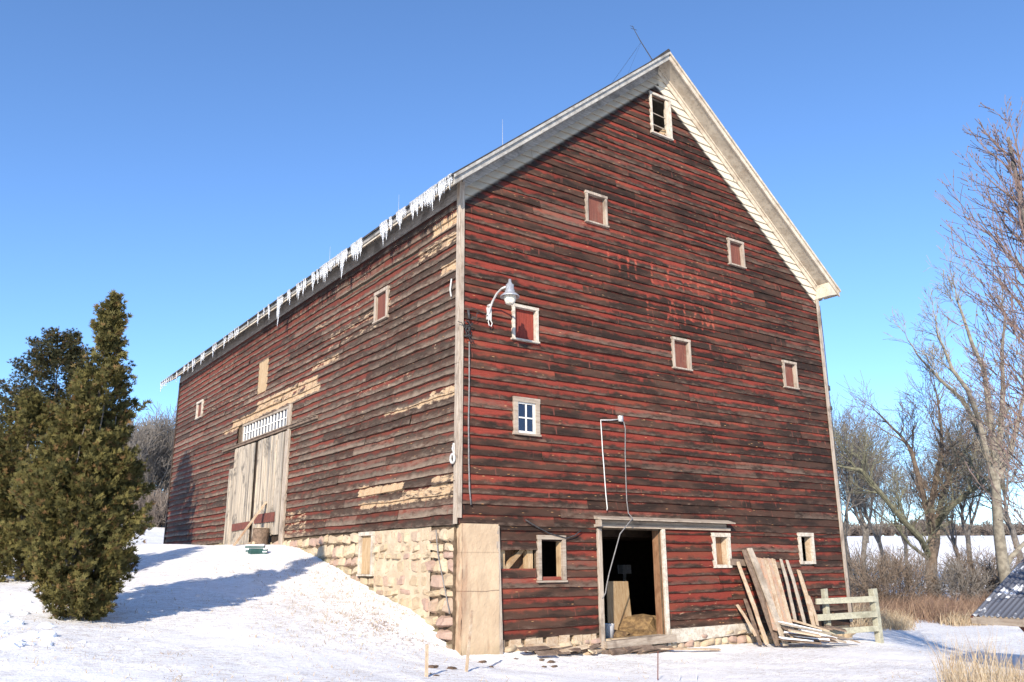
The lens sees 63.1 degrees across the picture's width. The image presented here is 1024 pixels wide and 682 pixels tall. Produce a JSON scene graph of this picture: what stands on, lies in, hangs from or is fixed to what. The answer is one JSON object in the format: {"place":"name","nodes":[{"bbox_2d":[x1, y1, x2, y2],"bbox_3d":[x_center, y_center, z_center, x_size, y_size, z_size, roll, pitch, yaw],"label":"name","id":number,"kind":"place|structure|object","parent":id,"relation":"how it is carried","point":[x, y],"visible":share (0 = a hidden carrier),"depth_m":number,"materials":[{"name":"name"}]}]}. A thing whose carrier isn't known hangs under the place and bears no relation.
{"place":"outdoors","nodes":[
{"label":"outdoors","id":0,"kind":"place"},
{"bbox_2d":[0,525,1023,681],"bbox_3d":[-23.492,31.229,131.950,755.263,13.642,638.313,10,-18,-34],"label":"ground","id":1,"kind":"structure","parent":0,"point":[191,623],"depth_m":15.80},
{"bbox_2d":[0,613,12,617],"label":"snow clump","id":2,"kind":"object","parent":1,"relation":"on","point":[5,615],"visible":0.69,"depth_m":12.92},
{"bbox_2d":[0,641,19,648],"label":"snow clump","id":3,"kind":"object","parent":1,"relation":"on","point":[9,644],"visible":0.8,"depth_m":10.75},
{"bbox_2d":[8,619,24,625],"bbox_3d":[-7.373,4.191,12.361,0.264,0.126,0.203,10,-18,-34],"label":"snow clump","id":4,"kind":"object","parent":1,"relation":"on","point":[15,622],"visible":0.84,"depth_m":12.31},
{"bbox_2d":[7,641,26,646],"bbox_3d":[-6.501,3.979,10.889,0.292,0.129,0.201,10,-18,-34],"label":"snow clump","id":5,"kind":"object","parent":1,"relation":"on","point":[21,643],"visible":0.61,"depth_m":10.88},
{"bbox_2d":[13,611,30,614],"bbox_3d":[-7.816,4.369,13.335,0.174,0.106,0.226,-8,-17,26],"label":"snow clump","id":6,"kind":"object","parent":1,"relation":"on","point":[22,613],"visible":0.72,"depth_m":13.27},
{"bbox_2d":[18,631,38,637],"bbox_3d":[-6.705,4.095,11.562,0.272,0.130,0.222,10,-18,-34],"label":"snow clump","id":7,"kind":"object","parent":1,"relation":"on","point":[34,634],"visible":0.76,"depth_m":11.51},
{"bbox_2d":[0,387,93,582],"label":"arborvitae","id":8,"kind":"object","parent":1,"relation":"on","point":[33,410],"visible":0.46,"depth_m":17.46,"materials":[{"name":"green plant"}]},
{"bbox_2d":[37,622,56,627],"bbox_3d":[-6.920,4.242,12.411,0.282,0.120,0.174,10,-18,-34],"label":"snow clump","id":9,"kind":"object","parent":1,"relation":"on","point":[46,625],"visible":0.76,"depth_m":12.35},
{"bbox_2d":[38,630,57,638],"bbox_3d":[-6.529,4.129,11.694,0.298,0.138,0.224,10,-18,-34],"label":"snow clump","id":10,"kind":"object","parent":1,"relation":"on","point":[47,634],"visible":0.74,"depth_m":11.64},
{"bbox_2d":[0,326,113,546],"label":"arborvitae","id":11,"kind":"object","parent":1,"relation":"on","point":[67,354],"visible":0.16,"depth_m":28.08,"materials":[{"name":"green plant"}]},
{"bbox_2d":[4,290,156,620],"bbox_3d":[-7.154,1.850,14.133,2.292,5.737,2.312,10,-18,-34],"label":"arborvitae","id":12,"kind":"object","parent":1,"relation":"on","point":[85,455],"visible":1,"depth_m":13.62,"materials":[{"name":"green plant"}]},
{"bbox_2d":[124,485,167,526],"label":"undergrowth","id":13,"kind":"object","parent":1,"relation":"on","point":[158,512],"visible":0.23,"depth_m":61.32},
{"bbox_2d":[126,404,175,494],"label":"bare tree","id":14,"kind":"object","parent":1,"relation":"on","point":[168,433],"visible":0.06,"depth_m":70.25,"materials":[{"name":"grey plant"}]},
{"bbox_2d":[127,398,177,496],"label":"bare tree","id":15,"kind":"object","parent":1,"relation":"on","point":[153,449],"visible":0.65,"depth_m":67.19,"materials":[{"name":"grey plant"}]},
{"bbox_2d":[143,434,173,490],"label":"bare tree","id":16,"kind":"object","parent":1,"relation":"on","point":[166,466],"visible":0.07,"depth_m":69.23,"materials":[{"name":"grey plant"}]},
{"bbox_2d":[232,501,266,545],"bbox_3d":[-7.958,5.557,25.302,0.175,1.409,1.165,-10,-18,33],"label":"prop board","id":17,"kind":"object","parent":1,"relation":"on","point":[249,524],"visible":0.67,"depth_m":25.23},
{"bbox_2d":[245,544,267,553],"bbox_3d":[-6.775,5.562,22.116,0.588,0.342,0.354,5,-16,-18],"label":"slatted crate","id":18,"kind":"object","parent":1,"relation":"on","point":[257,549],"visible":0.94,"depth_m":22.09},
{"bbox_2d":[251,528,268,544],"bbox_3d":[-7.613,5.970,25.177,0.561,0.647,0.536,10,-18,-34],"label":"upright log","id":19,"kind":"object","parent":1,"relation":"on","point":[260,535],"visible":0.8,"depth_m":25.01,"materials":[{"name":"brown wood"}]},
{"bbox_2d":[252,552,434,652],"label":"matted grass","id":20,"kind":"structure","parent":1,"relation":"on","point":[365,612],"depth_m":16.95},
{"bbox_2d":[425,644,428,676],"bbox_3d":[-1.335,5.036,13.048,0.045,0.554,0.035,10,-18,-34],"label":"stake","id":21,"kind":"object","parent":1,"relation":"on","point":[426,657],"visible":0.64,"depth_m":13.05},
{"bbox_2d":[465,610,473,671],"bbox_3d":[-0.739,5.185,14.315,0.151,1.078,0.049,0,-15,0],"label":"stake","id":22,"kind":"object","parent":1,"relation":"on","point":[469,642],"visible":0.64,"depth_m":14.31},
{"bbox_2d":[1,546,1002,681],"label":"grass stubble","id":23,"kind":"object","parent":1,"relation":"on","point":[316,619],"depth_m":15.90,"materials":[{"name":"plant"}]},
{"bbox_2d":[161,49,852,655],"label":"barn","id":24,"kind":"structure","parent":1,"relation":"on","point":[637,239],"depth_m":21.16,"materials":[{"name":"red wood"}]},
{"bbox_2d":[195,399,204,419],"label":"window","id":25,"kind":"structure","parent":24,"relation":"in","point":[199,408],"depth_m":34.20,"materials":[{"name":"white paint"}]},
{"bbox_2d":[223,430,286,544],"bbox_3d":[-8.443,4.971,27.190,0.145,3.700,5.800,10,-18,-34],"label":"sliding door","id":26,"kind":"structure","parent":24,"relation":"in","point":[255,478],"depth_m":27.07,"materials":[{"name":"beige wood"}]},
{"bbox_2d":[341,251,343,277],"bbox_3d":[-4.586,-2.040,22.534,0.111,0.803,0.111,10,-18,-34],"label":"icicle","id":27,"kind":"object","parent":24,"relation":"hanging from","point":[342,263],"visible":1,"depth_m":22.53,"materials":[{"name":"white"}]},
{"bbox_2d":[356,531,374,575],"bbox_3d":[-3.442,5.093,19.955,0.220,1.025,0.800,10,-18,-34],"label":"basement window","id":28,"kind":"structure","parent":24,"relation":"in","point":[366,542],"depth_m":19.97,"materials":[{"name":"white paint"}]},
{"bbox_2d":[372,285,389,324],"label":"window","id":29,"kind":"structure","parent":24,"relation":"in","point":[381,308],"depth_m":21.32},
{"bbox_2d":[435,530,449,613],"bbox_3d":[-1.405,4.648,16.876,0.023,1.643,0.607,10,-18,-34],"label":"ground wire","id":30,"kind":"object","parent":24,"relation":"attached to","point":[441,572],"visible":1,"depth_m":16.89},
{"bbox_2d":[449,443,455,463],"bbox_3d":[-1.222,2.326,17.247,0.070,0.437,0.201,10,-18,-34],"label":"insulator","id":31,"kind":"object","parent":24,"relation":"attached to","point":[453,455],"visible":1,"depth_m":17.25,"materials":[{"name":"ceramic"}]},
{"bbox_2d":[468,342,471,504],"bbox_3d":[-0.883,1.688,17.536,0.102,3.452,0.038,9,-17,-30],"label":"conduit","id":32,"kind":"object","parent":24,"relation":"attached to","point":[468,419],"visible":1,"depth_m":17.57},
{"bbox_2d":[458,308,487,342],"bbox_3d":[-0.834,-0.344,18.062,0.816,0.787,0.129,10,-18,-34],"label":"wire bundle","id":33,"kind":"object","parent":24,"relation":"attached to","point":[468,335],"visible":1,"depth_m":17.99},
{"bbox_2d":[486,279,519,326],"bbox_3d":[-0.230,-0.836,18.087,0.424,0.879,1.065,10,-18,-34],"label":"wall lamp","id":34,"kind":"object","parent":24,"relation":"attached to","point":[509,295],"visible":1,"depth_m":17.84,"materials":[{"name":"metal"}]},
{"bbox_2d":[511,303,539,343],"bbox_3d":[0.271,-0.384,19.038,0.770,0.845,0.205,10,-18,-34],"label":"window","id":35,"kind":"structure","parent":24,"relation":"in","point":[525,319],"depth_m":19.07,"materials":[{"name":"white paint"}]},
{"bbox_2d":[512,396,541,436],"bbox_3d":[0.291,1.685,18.488,0.750,0.845,0.205,10,-18,-34],"label":"window","id":36,"kind":"structure","parent":24,"relation":"in","point":[526,411],"depth_m":18.46,"materials":[{"name":"white paint"}]},
{"bbox_2d":[536,535,567,582],"bbox_3d":[0.809,4.719,18.078,0.800,0.985,0.265,10,-18,-34],"label":"window","id":37,"kind":"structure","parent":24,"relation":"in","point":[561,568],"depth_m":18.10,"materials":[{"name":"beige wood"}]},
{"bbox_2d":[525,519,580,538],"bbox_3d":[0.913,4.098,18.149,1.540,0.393,0.025,10,-18,-34],"label":"drooping wire","id":38,"kind":"object","parent":24,"relation":"attached to","point":[551,533],"visible":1,"depth_m":18.08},
{"bbox_2d":[584,190,608,227],"bbox_3d":[2.110,-3.332,21.188,0.760,0.855,0.205,10,-18,-34],"label":"window","id":39,"kind":"structure","parent":24,"relation":"in","point":[596,209],"depth_m":21.22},
{"bbox_2d":[605,623,613,637],"bbox_3d":[2.250,6.780,19.487,0.310,0.330,0.305,10,-18,-34],"label":"bucket","id":40,"kind":"object","parent":24,"relation":"on","point":[609,630],"visible":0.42,"depth_m":19.38,"materials":[{"name":"silver metal"}]},
{"bbox_2d":[600,415,622,509],"bbox_3d":[2.377,2.844,19.595,0.689,2.254,0.070,10,-18,-34],"label":"conduit","id":41,"kind":"object","parent":24,"relation":"attached to","point":[620,418],"visible":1,"depth_m":19.53,"materials":[{"name":"metal"}]},
{"bbox_2d":[602,422,632,598],"bbox_3d":[2.428,3.774,19.086,0.251,4.045,1.167,-13,-20,39],"label":"hanging cable","id":42,"kind":"object","parent":24,"relation":"hanging from","point":[627,510],"visible":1,"depth_m":19.22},
{"bbox_2d":[606,581,630,629],"bbox_3d":[2.624,6.575,20.550,0.169,1.272,1.089,-13,-20,40],"label":"plywood sheet","id":43,"kind":"object","parent":24,"relation":"on","point":[618,604],"visible":0.64,"depth_m":20.58,"materials":[{"name":"beige wood"}]},
{"bbox_2d":[605,629,633,637],"bbox_3d":[2.425,7.029,19.851,1.256,0.321,0.840,5,-16,-19],"label":"hay heap","id":44,"kind":"object","parent":24,"relation":"on","point":[618,633],"visible":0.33,"depth_m":19.64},
{"bbox_2d":[618,565,630,580],"bbox_3d":[3.139,7.043,23.049,0.320,1.659,0.200,10,-18,-34],"label":"meter box","id":45,"kind":"object","parent":24,"relation":"on","point":[624,570],"visible":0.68,"depth_m":23.15,"materials":[{"name":"metal"}]},
{"bbox_2d":[613,26,651,80],"bbox_3d":[3.451,-8.288,24.579,2.239,2.423,1.658,-8,-17,27],"label":"tv antenna","id":46,"kind":"object","parent":24,"relation":"on","point":[638,48],"visible":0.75,"depth_m":24.57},
{"bbox_2d":[618,614,656,635],"bbox_3d":[3.146,7.261,20.717,1.695,0.912,1.590,10,-18,-34],"label":"hay heap","id":47,"kind":"object","parent":24,"relation":"on","point":[639,624],"visible":0.39,"depth_m":20.23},
{"bbox_2d":[648,91,673,140],"bbox_3d":[4.141,-6.300,23.511,0.850,1.321,0.245,10,-18,-34],"label":"window","id":48,"kind":"structure","parent":24,"relation":"in","point":[667,117],"depth_m":23.51,"materials":[{"name":"white paint"}]},
{"bbox_2d":[594,516,735,648],"bbox_3d":[3.708,5.788,19.855,4.550,3.080,0.570,10,-18,-34],"label":"doorway","id":49,"kind":"structure","parent":24,"relation":"in","point":[698,524],"depth_m":19.60,"materials":[{"name":"white paint"}]},
{"bbox_2d":[670,336,692,371],"bbox_3d":[4.403,0.351,21.863,0.710,0.845,0.205,10,-18,-34],"label":"window","id":50,"kind":"structure","parent":24,"relation":"in","point":[681,348],"depth_m":21.90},
{"bbox_2d":[710,533,731,567],"bbox_3d":[5.255,5.326,21.178,0.680,0.880,0.254,10,-18,-34],"label":"window","id":51,"kind":"structure","parent":24,"relation":"in","point":[721,545],"depth_m":21.25,"materials":[{"name":"white paint"}]},
{"bbox_2d":[726,237,746,268],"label":"window","id":52,"kind":"structure","parent":24,"relation":"in","point":[736,257],"depth_m":24.19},
{"bbox_2d":[730,558,780,567],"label":"cross board","id":53,"kind":"object","parent":24,"relation":"attached to","point":[735,561],"visible":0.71,"depth_m":21.35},
{"bbox_2d":[781,360,799,389],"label":"window","id":54,"kind":"structure","parent":24,"relation":"in","point":[789,368],"depth_m":24.42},
{"bbox_2d":[796,533,815,564],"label":"window","id":55,"kind":"structure","parent":24,"relation":"in","point":[808,537],"depth_m":23.17,"materials":[{"name":"white paint"}]},
{"bbox_2d":[819,305,853,619],"bbox_3d":[9.621,3.387,24.770,0.060,9.300,0.060,10,-18,-34],"label":"board","id":56,"kind":"object","parent":24,"relation":"attached to","point":[831,409],"visible":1,"depth_m":24.77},
{"bbox_2d":[535,650,557,655],"bbox_3d":[0.686,6.282,16.790,0.475,0.099,0.146,9,-18,-31],"label":"rotten plank","id":57,"kind":"object","parent":1,"relation":"on","point":[546,653],"visible":1,"depth_m":16.76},
{"bbox_2d":[554,650,570,653],"bbox_3d":[1.041,6.392,17.147,0.332,0.080,0.120,8,-17,-30],"label":"rotten plank","id":58,"kind":"object","parent":1,"relation":"on","point":[559,652],"visible":0.86,"depth_m":17.10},
{"bbox_2d":[559,644,588,651],"bbox_3d":[1.294,6.414,17.378,0.805,0.140,0.118,12,-19,-38],"label":"rotten plank","id":59,"kind":"object","parent":58,"relation":"on","point":[583,646],"visible":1,"depth_m":17.43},
{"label":"rotten plank","id":60,"kind":"object","parent":58,"relation":"on","visible":0},
{"bbox_2d":[524,644,560,647],"bbox_3d":[0.633,6.317,17.273,0.795,0.104,0.161,8,-17,-27],"label":"rotten plank","id":61,"kind":"object","parent":60,"relation":"on","point":[549,645],"visible":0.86,"depth_m":17.30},
{"bbox_2d":[588,647,606,653],"bbox_3d":[1.841,6.646,17.912,0.135,0.122,0.910,-7,-17,24],"label":"rotten plank","id":62,"kind":"object","parent":1,"relation":"on","point":[599,650],"visible":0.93,"depth_m":17.85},
{"bbox_2d":[587,643,601,649],"bbox_3d":[1.750,6.541,17.840,0.100,0.123,0.497,-11,-18,35],"label":"rotten plank","id":63,"kind":"object","parent":62,"relation":"on","point":[594,646],"visible":1,"depth_m":17.84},
{"bbox_2d":[609,648,628,655],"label":"rotten sill","id":64,"kind":"structure","parent":1,"relation":"on","point":[616,651],"depth_m":18.08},
{"bbox_2d":[622,647,641,652],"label":"rotten sill","id":65,"kind":"structure","parent":64,"relation":"on","point":[628,649],"depth_m":18.30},
{"bbox_2d":[641,645,667,651],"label":"rotten sill","id":66,"kind":"structure","parent":1,"relation":"on","point":[657,647],"depth_m":18.78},
{"bbox_2d":[629,644,653,651],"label":"rotten sill","id":67,"kind":"structure","parent":66,"relation":"on","point":[649,647],"depth_m":18.55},
{"bbox_2d":[614,647,720,650],"bbox_3d":[3.537,6.984,18.910,2.721,0.178,0.110,5,-16,-19],"label":"ground plank","id":68,"kind":"object","parent":1,"relation":"on","point":[713,649],"visible":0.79,"depth_m":19.06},
{"bbox_2d":[737,561,767,644],"bbox_3d":[5.991,6.524,20.823,0.680,1.978,0.129,-14,-20,41],"label":"leaning board","id":69,"kind":"object","parent":1,"relation":"on","point":[757,616],"visible":1,"depth_m":20.77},
{"bbox_2d":[743,598,761,645],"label":"leaning board","id":70,"kind":"object","parent":1,"relation":"on","point":[748,608],"visible":1,"depth_m":20.73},
{"bbox_2d":[736,604,756,636],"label":"leaning board","id":71,"kind":"object","parent":70,"relation":"on","point":[747,621],"visible":1,"depth_m":20.64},
{"bbox_2d":[742,549,780,645],"bbox_3d":[6.248,6.419,20.958,0.206,2.307,0.812,12,-20,-40],"label":"leaning board","id":72,"kind":"object","parent":1,"relation":"on","point":[758,588],"visible":1,"depth_m":20.94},
{"bbox_2d":[747,548,788,645],"bbox_3d":[6.411,6.394,20.951,0.212,2.340,0.895,12,-19,-37],"label":"leaning board","id":73,"kind":"object","parent":1,"relation":"on","point":[765,589],"visible":0.98,"depth_m":20.91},
{"bbox_2d":[762,632,773,643],"bbox_3d":[6.607,7.588,21.292,0.555,0.334,0.326,4,-16,-17],"label":"loose rock","id":74,"kind":"object","parent":1,"relation":"on","point":[769,638],"visible":0.39,"depth_m":21.14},
{"bbox_2d":[756,557,793,630],"bbox_3d":[6.677,6.419,21.261,1.217,1.776,0.768,10,-18,-34],"label":"board panel","id":75,"kind":"object","parent":1,"relation":"on","point":[769,568],"visible":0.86,"depth_m":21.36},
{"bbox_2d":[779,636,821,644],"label":"piled board","id":76,"kind":"object","parent":1,"relation":"on","point":[798,640],"visible":1,"depth_m":20.28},
{"bbox_2d":[788,629,820,636],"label":"piled board","id":77,"kind":"object","parent":76,"relation":"on","point":[805,633],"visible":1,"depth_m":20.14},
{"bbox_2d":[793,636,837,642],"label":"piled board","id":78,"kind":"object","parent":76,"relation":"on","point":[815,639],"visible":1,"depth_m":20.46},
{"bbox_2d":[784,631,835,639],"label":"piled board","id":79,"kind":"object","parent":78,"relation":"on","point":[803,635],"visible":0.82,"depth_m":20.39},
{"bbox_2d":[798,629,846,642],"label":"piled board","id":80,"kind":"object","parent":1,"relation":"on","point":[839,640],"visible":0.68,"depth_m":20.86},
{"bbox_2d":[778,621,831,634],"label":"piled board","id":81,"kind":"object","parent":80,"relation":"on","point":[798,626],"visible":1,"depth_m":20.66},
{"bbox_2d":[824,624,846,631],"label":"piled board","id":82,"kind":"object","parent":1,"relation":"on","point":[837,628],"visible":0.93,"depth_m":21.87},
{"bbox_2d":[833,636,851,639],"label":"piled board","id":83,"kind":"object","parent":1,"relation":"on","point":[844,638],"visible":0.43,"depth_m":21.08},
{"bbox_2d":[791,619,829,631],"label":"piled board","id":84,"kind":"object","parent":83,"relation":"on","point":[796,621],"visible":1,"depth_m":21.02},
{"bbox_2d":[780,559,797,624],"bbox_3d":[7.196,6.502,21.683,0.118,1.638,0.856,0,-15,0],"label":"leaning board","id":85,"kind":"object","parent":84,"relation":"on","point":[788,590],"visible":0.85,"depth_m":21.65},
{"bbox_2d":[786,560,806,625],"bbox_3d":[7.421,6.552,21.773,0.125,1.639,0.949,0,-15,-3],"label":"leaning board","id":86,"kind":"object","parent":84,"relation":"on","point":[796,592],"visible":1,"depth_m":21.72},
{"bbox_2d":[810,624,832,629],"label":"piled board","id":87,"kind":"object","parent":84,"relation":"on","point":[828,628],"visible":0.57,"depth_m":21.33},
{"bbox_2d":[797,569,815,628],"bbox_3d":[7.758,6.769,21.957,0.148,1.461,1.020,-1,-15,3],"label":"leaning board","id":88,"kind":"object","parent":87,"relation":"on","point":[807,599],"visible":0.93,"depth_m":21.92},
{"bbox_2d":[809,596,818,625],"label":"leaning board","id":89,"kind":"object","parent":87,"relation":"on","point":[815,615],"visible":0.82,"depth_m":21.79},
{"bbox_2d":[815,588,883,642],"bbox_3d":[9.023,7.529,22.386,2.116,1.716,0.306,4,-16,-16],"label":"rail fence","id":90,"kind":"object","parent":1,"relation":"on","point":[826,616],"visible":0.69,"depth_m":22.37,"materials":[{"name":"beige wood"}]},
{"bbox_2d":[829,393,904,593],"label":"bare tree","id":91,"kind":"object","parent":1,"relation":"on","point":[848,495],"visible":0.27,"depth_m":52.72,"materials":[{"name":"grey plant"}]},
{"bbox_2d":[846,539,890,595],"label":"bare shrub","id":92,"kind":"object","parent":1,"relation":"on","point":[866,561],"visible":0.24,"depth_m":42.70,"materials":[{"name":"brown plant"}]},
{"bbox_2d":[831,389,917,590],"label":"bare tree","id":93,"kind":"object","parent":1,"relation":"on","point":[864,527],"visible":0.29,"depth_m":55.49,"materials":[{"name":"brown plant"}]},
{"bbox_2d":[839,431,909,585],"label":"bare tree","id":94,"kind":"object","parent":1,"relation":"on","point":[877,537],"visible":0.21,"depth_m":63.05,"materials":[{"name":"grey plant"}]},
{"bbox_2d":[847,550,904,592],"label":"bare shrub","id":95,"kind":"object","parent":1,"relation":"on","point":[873,572],"visible":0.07,"depth_m":46.28,"materials":[{"name":"brown plant"}]},
{"bbox_2d":[840,432,923,564],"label":"bare tree","id":96,"kind":"object","parent":1,"relation":"on","point":[907,505],"visible":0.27,"depth_m":66.45,"materials":[{"name":"grey plant"}]},
{"bbox_2d":[846,544,941,605],"bbox_3d":[17.818,11.254,39.467,4.959,3.263,3.840,-6,-16,21],"label":"bare shrub","id":97,"kind":"object","parent":1,"relation":"on","point":[880,591],"visible":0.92,"depth_m":39.34,"materials":[{"name":"brown plant"}]},
{"bbox_2d":[870,542,968,601],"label":"bare shrub","id":98,"kind":"object","parent":1,"relation":"on","point":[923,581],"visible":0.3,"depth_m":43.42,"materials":[{"name":"brown plant"}]},
{"bbox_2d":[833,346,1023,595],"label":"forked tree","id":99,"kind":"object","parent":1,"relation":"on","point":[936,517],"visible":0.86,"depth_m":45.29,"materials":[{"name":"brown plant"}]},
{"bbox_2d":[842,516,1023,535],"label":"hedgerow","id":100,"kind":"object","parent":1,"relation":"on","point":[854,529],"visible":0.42,"depth_m":153.39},
{"bbox_2d":[849,586,1017,623],"bbox_3d":[21.845,11.905,38.689,17.708,1.648,14.814,-1,-15,2],"label":"dry brush","id":101,"kind":"object","parent":1,"relation":"on","point":[925,607],"visible":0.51,"depth_m":35.78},
{"bbox_2d":[850,600,1023,629],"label":"dry grass","id":102,"kind":"structure","parent":1,"relation":"on","point":[900,622],"depth_m":31.80,"materials":[{"name":"plant"}]},
{"bbox_2d":[883,240,1023,584],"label":"tall pale tree","id":103,"kind":"object","parent":1,"relation":"on","point":[1004,560],"visible":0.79,"depth_m":40.90,"materials":[{"name":"brown plant"}]},
{"bbox_2d":[898,432,1008,559],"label":"bare tree","id":104,"kind":"object","parent":1,"relation":"on","point":[953,539],"visible":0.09,"depth_m":64.76,"materials":[{"name":"grey plant"}]},
{"bbox_2d":[891,371,1023,562],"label":"bare tree","id":105,"kind":"object","parent":1,"relation":"on","point":[1013,533],"visible":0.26,"depth_m":55.62,"materials":[{"name":"brown plant"}]},
{"bbox_2d":[923,559,998,604],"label":"bare shrub","id":106,"kind":"object","parent":1,"relation":"on","point":[953,581],"visible":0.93,"depth_m":41.25,"materials":[{"name":"brown plant"}]},
{"bbox_2d":[933,537,998,599],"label":"bare shrub","id":107,"kind":"object","parent":1,"relation":"on","point":[976,561],"visible":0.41,"depth_m":43.75,"materials":[{"name":"brown plant"}]},
{"bbox_2d":[918,413,1023,587],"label":"bare tree","id":108,"kind":"object","parent":1,"relation":"on","point":[967,533],"visible":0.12,"depth_m":58.97,"materials":[{"name":"grey plant"}]},
{"bbox_2d":[924,609,1023,681],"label":"dry grass","id":109,"kind":"structure","parent":1,"relation":"on","point":[964,675],"depth_m":12.37,"materials":[{"name":"plant"}]},
{"bbox_2d":[935,96,1023,563],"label":"ornamental tree","id":110,"kind":"object","parent":1,"relation":"on","point":[1018,198],"visible":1,"depth_m":16.05,"materials":[{"name":"brown plant"}]},
{"bbox_2d":[939,539,1023,597],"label":"bare shrub","id":111,"kind":"object","parent":1,"relation":"on","point":[962,550],"visible":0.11,"depth_m":46.13,"materials":[{"name":"brown plant"}]},
{"bbox_2d":[963,546,1023,602],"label":"bare shrub","id":112,"kind":"object","parent":1,"relation":"on","point":[991,569],"visible":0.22,"depth_m":43.06,"materials":[{"name":"brown plant"}]},
{"bbox_2d":[970,560,1023,631],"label":"shed","id":113,"kind":"structure","parent":1,"relation":"on","point":[1004,599],"depth_m":16.16,"materials":[{"name":"metal"}]},
{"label":"rotten plank","id":114,"kind":"object","parent":1,"relation":"on","visible":0},
{"bbox_2d":[517,646,549,650],"bbox_3d":[0.439,6.238,16.940,0.791,0.075,0.138,12,-19,-38],"label":"rotten plank","id":115,"kind":"object","parent":114,"relation":"on","point":[535,648],"visible":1,"depth_m":16.95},
{"bbox_2d":[0,0,1023,535],"label":"sky","id":116,"kind":"structure","parent":0,"point":[196,162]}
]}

